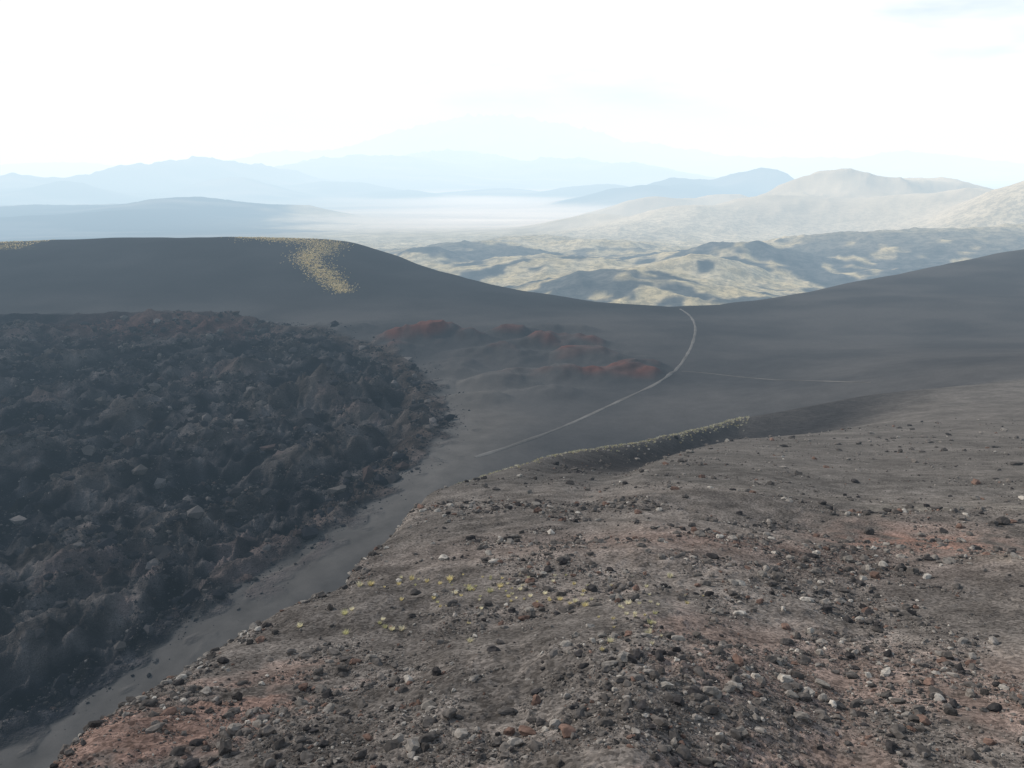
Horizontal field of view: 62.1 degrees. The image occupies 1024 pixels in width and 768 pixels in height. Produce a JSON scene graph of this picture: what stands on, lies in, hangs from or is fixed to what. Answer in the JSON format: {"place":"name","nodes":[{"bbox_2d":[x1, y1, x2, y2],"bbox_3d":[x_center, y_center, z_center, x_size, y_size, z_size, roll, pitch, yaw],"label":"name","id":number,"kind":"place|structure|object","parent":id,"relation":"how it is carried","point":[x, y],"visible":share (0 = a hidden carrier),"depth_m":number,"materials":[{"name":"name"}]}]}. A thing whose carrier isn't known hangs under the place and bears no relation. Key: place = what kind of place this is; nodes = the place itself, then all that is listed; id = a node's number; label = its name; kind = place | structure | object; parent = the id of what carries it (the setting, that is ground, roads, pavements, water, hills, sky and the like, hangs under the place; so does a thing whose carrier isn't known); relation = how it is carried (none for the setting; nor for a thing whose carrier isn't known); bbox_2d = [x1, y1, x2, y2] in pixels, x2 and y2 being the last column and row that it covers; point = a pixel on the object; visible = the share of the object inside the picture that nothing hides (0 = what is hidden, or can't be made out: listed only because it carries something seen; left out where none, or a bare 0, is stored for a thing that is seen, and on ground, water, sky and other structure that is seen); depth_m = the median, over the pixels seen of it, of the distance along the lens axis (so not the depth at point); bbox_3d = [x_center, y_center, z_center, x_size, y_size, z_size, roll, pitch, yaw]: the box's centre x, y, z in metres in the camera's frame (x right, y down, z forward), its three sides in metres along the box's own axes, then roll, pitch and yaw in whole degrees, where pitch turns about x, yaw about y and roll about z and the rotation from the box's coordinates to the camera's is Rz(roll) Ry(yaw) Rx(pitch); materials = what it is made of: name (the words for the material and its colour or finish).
{"place":"outdoors","nodes":[
{"label":"outdoors","id":0,"kind":"place"},
{"bbox_2d":[0,113,1023,767],"bbox_3d":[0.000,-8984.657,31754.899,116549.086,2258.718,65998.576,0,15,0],"label":"volcanic terrain","id":1,"kind":"structure","parent":0,"point":[514,279],"depth_m":324.07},
{"bbox_2d":[0,236,359,293],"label":"hillside tussocks","id":2,"kind":"object","parent":1,"relation":"on","point":[319,265],"visible":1,"depth_m":785.49,"materials":[{"name":"yellow plant"}]},
{"bbox_2d":[0,309,469,764],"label":"lava clinker blocks","id":3,"kind":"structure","parent":1,"relation":"on","point":[196,512],"depth_m":304.16,"materials":[{"name":"black stone"}]},
{"bbox_2d":[297,572,703,650],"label":"grass tussocks","id":4,"kind":"object","parent":1,"relation":"on","point":[449,578],"depth_m":26.84,"materials":[{"name":"plant"}]},
{"bbox_2d":[49,418,1023,767],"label":"scattered rocks","id":5,"kind":"object","parent":1,"relation":"on","point":[789,686],"visible":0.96,"depth_m":19.65,"materials":[{"name":"grey stone"}]},
{"bbox_2d":[57,419,1023,767],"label":"scattered stones","id":6,"kind":"object","parent":1,"relation":"on","point":[581,587],"visible":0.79,"depth_m":21.21,"materials":[{"name":"stone"}]},
{"bbox_2d":[88,480,1010,767],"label":"lava boulders","id":7,"kind":"object","parent":1,"relation":"on","point":[1000,520],"visible":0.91,"depth_m":19.37,"materials":[{"name":"stone"}]},
{"bbox_2d":[473,309,696,457],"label":"footpath","id":8,"kind":"structure","parent":1,"relation":"on","point":[598,410],"depth_m":353.99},
{"bbox_2d":[454,416,749,484],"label":"ridge tussocks","id":9,"kind":"object","parent":1,"relation":"on","point":[673,434],"visible":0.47,"depth_m":174.79,"materials":[{"name":"plant"}]},
{"bbox_2d":[683,371,870,382],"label":"footpath","id":10,"kind":"structure","parent":1,"relation":"on","point":[776,379],"depth_m":372.94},
{"bbox_2d":[0,0,1023,163],"label":"sky","id":11,"kind":"structure","parent":0,"point":[89,81],"materials":[{"name":"white"}]}
]}

